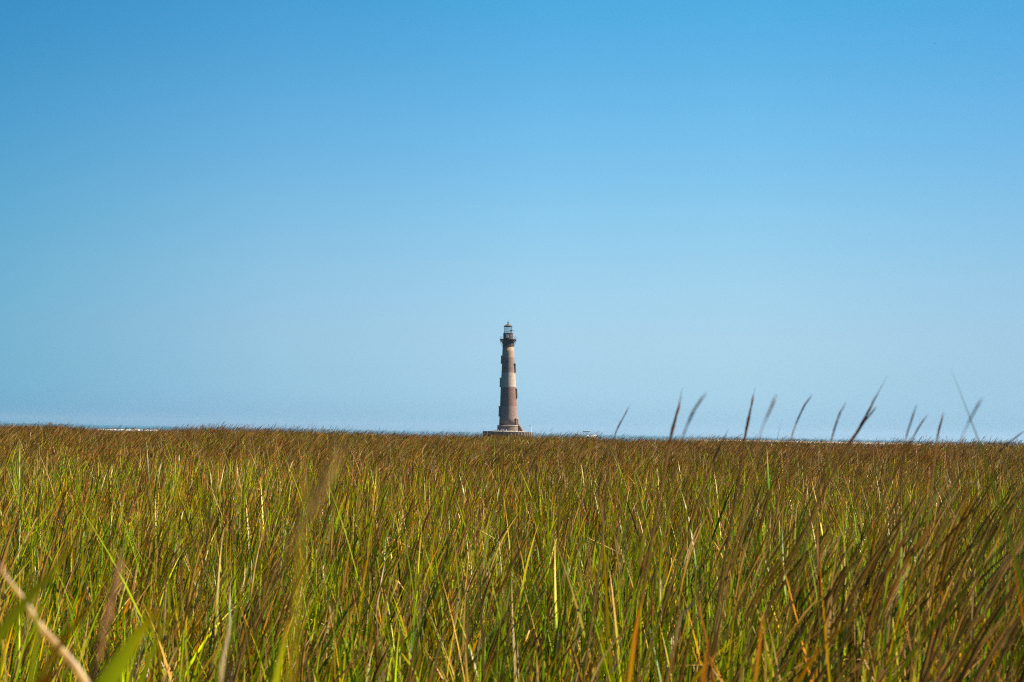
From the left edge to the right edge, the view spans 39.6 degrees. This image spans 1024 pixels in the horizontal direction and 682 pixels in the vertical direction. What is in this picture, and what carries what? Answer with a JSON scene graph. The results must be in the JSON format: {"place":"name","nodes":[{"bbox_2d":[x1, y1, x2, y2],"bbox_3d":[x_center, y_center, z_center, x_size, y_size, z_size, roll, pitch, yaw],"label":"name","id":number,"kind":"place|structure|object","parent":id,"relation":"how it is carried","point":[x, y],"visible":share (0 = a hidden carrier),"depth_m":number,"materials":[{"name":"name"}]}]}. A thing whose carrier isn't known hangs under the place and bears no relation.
{"place":"outdoors","nodes":[
{"label":"outdoors","id":0,"kind":"place"},
{"bbox_2d":[0,423,1012,446],"bbox_3d":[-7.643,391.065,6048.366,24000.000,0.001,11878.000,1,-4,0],"label":"water","id":1,"kind":"structure","parent":0,"point":[142,427],"depth_m":2144.63,"materials":[{"name":"teal liquid"}]},
{"bbox_2d":[483,430,533,437],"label":"cofferdam","id":2,"kind":"object","parent":1,"relation":"in","point":[497,432],"visible":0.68,"depth_m":609.16,"materials":[{"name":"concrete"}]},
{"bbox_2d":[497,322,522,430],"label":"lighthouse","id":3,"kind":"object","parent":2,"relation":"on","point":[508,419],"visible":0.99,"depth_m":616.52,"materials":[{"name":"brick"}]},
{"bbox_2d":[0,0,1023,442],"label":"sky","id":4,"kind":"structure","parent":0,"point":[326,214],"materials":[{"name":"blue"}]},
{"bbox_2d":[718,440,1021,446],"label":"sandbar","id":5,"kind":"structure","parent":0,"point":[822,442],"depth_m":806.35,"materials":[{"name":"beige sand"}]},
{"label":"ground","id":6,"kind":"structure","parent":0,"visible":0},
{"bbox_2d":[27,572,38,681],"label":"grass shoot","id":7,"kind":"object","parent":6,"relation":"on","point":[31,673],"depth_m":0.89,"materials":[{"name":"green plant"}]},
{"bbox_2d":[0,525,81,642],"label":"grass shoot","id":8,"kind":"object","parent":6,"relation":"on","point":[11,618],"depth_m":0.79,"materials":[{"name":"green plant"}]},
{"bbox_2d":[0,564,89,681],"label":"grass shoot","id":9,"kind":"object","parent":6,"relation":"on","point":[68,658],"depth_m":1.04,"materials":[{"name":"beige plant"}]},
{"bbox_2d":[38,668,62,681],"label":"grass shoot","id":10,"kind":"object","parent":6,"relation":"on","point":[48,677],"depth_m":0.89,"materials":[{"name":"brown plant"}]},
{"bbox_2d":[35,582,109,681],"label":"grass shoot","id":11,"kind":"object","parent":6,"relation":"on","point":[48,663],"depth_m":0.94,"materials":[{"name":"green plant"}]},
{"bbox_2d":[90,549,123,681],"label":"grass stalk","id":12,"kind":"object","parent":6,"relation":"on","point":[107,615],"depth_m":0.84,"materials":[{"name":"brown plant"}]},
{"bbox_2d":[96,607,164,681],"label":"grass shoot","id":13,"kind":"object","parent":6,"relation":"on","point":[116,667],"depth_m":0.84,"materials":[{"name":"green plant"}]},
{"bbox_2d":[138,577,200,681],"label":"grass shoot","id":14,"kind":"object","parent":6,"relation":"on","point":[144,672],"depth_m":1.19,"materials":[{"name":"green plant"}]},
{"bbox_2d":[219,617,230,681],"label":"grass shoot","id":15,"kind":"object","parent":6,"relation":"on","point":[222,666],"depth_m":1.28,"materials":[{"name":"beige plant"}]},
{"bbox_2d":[272,617,289,681],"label":"grass shoot","id":16,"kind":"object","parent":6,"relation":"on","point":[276,675],"depth_m":1.28,"materials":[{"name":"green plant"}]},
{"bbox_2d":[223,442,345,681],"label":"grass stalk","id":17,"kind":"object","parent":6,"relation":"on","point":[327,478],"depth_m":0.45,"materials":[{"name":"green plant"}]},
{"bbox_2d":[289,444,307,681],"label":"grass shoot","id":18,"kind":"object","parent":6,"relation":"on","point":[296,608],"depth_m":0.49,"materials":[{"name":"green plant"}]},
{"bbox_2d":[292,596,357,681],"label":"grass stalk","id":19,"kind":"object","parent":6,"relation":"on","point":[325,638],"depth_m":1.68,"materials":[{"name":"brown plant"}]},
{"bbox_2d":[0,369,1023,681],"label":"marsh grass","id":20,"kind":"structure","parent":6,"relation":"on","point":[450,557],"depth_m":7.38,"materials":[{"name":"green plant"}]},
{"bbox_2d":[582,459,665,681],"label":"grass stalk","id":21,"kind":"object","parent":6,"relation":"on","point":[596,583],"depth_m":2.88,"materials":[{"name":"brown plant"}]},
{"bbox_2d":[589,408,676,681],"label":"grass stalk","id":22,"kind":"object","parent":6,"relation":"on","point":[607,651],"depth_m":3.37,"materials":[{"name":"brown plant"}]},
{"bbox_2d":[627,589,645,681],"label":"grass shoot","id":23,"kind":"object","parent":6,"relation":"on","point":[630,670],"depth_m":1.88,"materials":[{"name":"orange plant"}]},
{"bbox_2d":[568,432,726,681],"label":"grass stalk","id":24,"kind":"object","parent":6,"relation":"on","point":[716,453],"depth_m":2.98,"materials":[{"name":"brown plant"}]},
{"bbox_2d":[636,393,705,681],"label":"grass stalk","id":25,"kind":"object","parent":6,"relation":"on","point":[692,413],"depth_m":1.59,"materials":[{"name":"brown plant"}]},
{"bbox_2d":[626,387,730,681],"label":"grass stalk","id":26,"kind":"object","parent":6,"relation":"on","point":[657,507],"depth_m":2.39,"materials":[{"name":"brown plant"}]},
{"bbox_2d":[666,598,698,681],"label":"grass shoot","id":27,"kind":"object","parent":6,"relation":"on","point":[674,646],"depth_m":1.98,"materials":[{"name":"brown plant"}]},
{"bbox_2d":[701,627,711,681],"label":"grass shoot","id":28,"kind":"object","parent":6,"relation":"on","point":[704,669],"depth_m":1.48,"materials":[{"name":"brown plant"}]},
{"bbox_2d":[699,390,754,681],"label":"grass stalk","id":29,"kind":"object","parent":6,"relation":"on","point":[729,532],"depth_m":2.68,"materials":[{"name":"brown plant"}]},
{"bbox_2d":[710,394,776,681],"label":"grass stalk","id":30,"kind":"object","parent":6,"relation":"on","point":[771,407],"depth_m":1.49,"materials":[{"name":"brown plant"}]},
{"bbox_2d":[693,395,811,681],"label":"grass stalk","id":31,"kind":"object","parent":6,"relation":"on","point":[710,664],"depth_m":2.78,"materials":[{"name":"brown plant"}]},
{"bbox_2d":[753,611,763,681],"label":"grass shoot","id":32,"kind":"object","parent":6,"relation":"on","point":[757,661],"depth_m":1.68,"materials":[{"name":"orange plant"}]},
{"bbox_2d":[654,380,884,681],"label":"grass stalk","id":33,"kind":"object","parent":6,"relation":"on","point":[792,555],"depth_m":2.48,"materials":[{"name":"brown plant"}]},
{"bbox_2d":[691,406,876,681],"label":"grass stalk","id":34,"kind":"object","parent":6,"relation":"on","point":[696,677],"depth_m":2.39,"materials":[{"name":"brown plant"}]},
{"bbox_2d":[739,402,845,681],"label":"grass stalk","id":35,"kind":"object","parent":6,"relation":"on","point":[836,422],"depth_m":2.38,"materials":[{"name":"brown plant"}]},
{"bbox_2d":[796,588,872,681],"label":"grass shoot","id":36,"kind":"object","parent":6,"relation":"on","point":[818,651],"depth_m":1.88,"materials":[{"name":"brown plant"}]},
{"bbox_2d":[757,416,926,681],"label":"grass stalk","id":37,"kind":"object","parent":6,"relation":"on","point":[850,565],"depth_m":2.58,"materials":[{"name":"brown plant"}]},
{"bbox_2d":[838,405,916,681],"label":"grass stalk","id":38,"kind":"object","parent":6,"relation":"on","point":[887,555],"depth_m":2.18,"materials":[{"name":"brown plant"}]},
{"bbox_2d":[860,412,943,681],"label":"grass stalk","id":39,"kind":"object","parent":6,"relation":"on","point":[940,424],"depth_m":2.68,"materials":[{"name":"brown plant"}]},
{"bbox_2d":[912,637,918,681],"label":"grass shoot","id":40,"kind":"object","parent":6,"relation":"on","point":[915,667],"depth_m":1.78,"materials":[{"name":"green plant"}]},
{"bbox_2d":[842,432,1022,681],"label":"grass stalk","id":41,"kind":"object","parent":6,"relation":"on","point":[925,558],"depth_m":2.58,"materials":[{"name":"brown plant"}]},
{"bbox_2d":[911,398,982,681],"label":"grass stalk","id":42,"kind":"object","parent":6,"relation":"on","point":[976,407],"depth_m":1.49,"materials":[{"name":"brown plant"}]},
{"bbox_2d":[891,524,1023,681],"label":"grass shoot","id":43,"kind":"object","parent":6,"relation":"on","point":[932,627],"depth_m":1.58,"materials":[{"name":"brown plant"}]}
]}

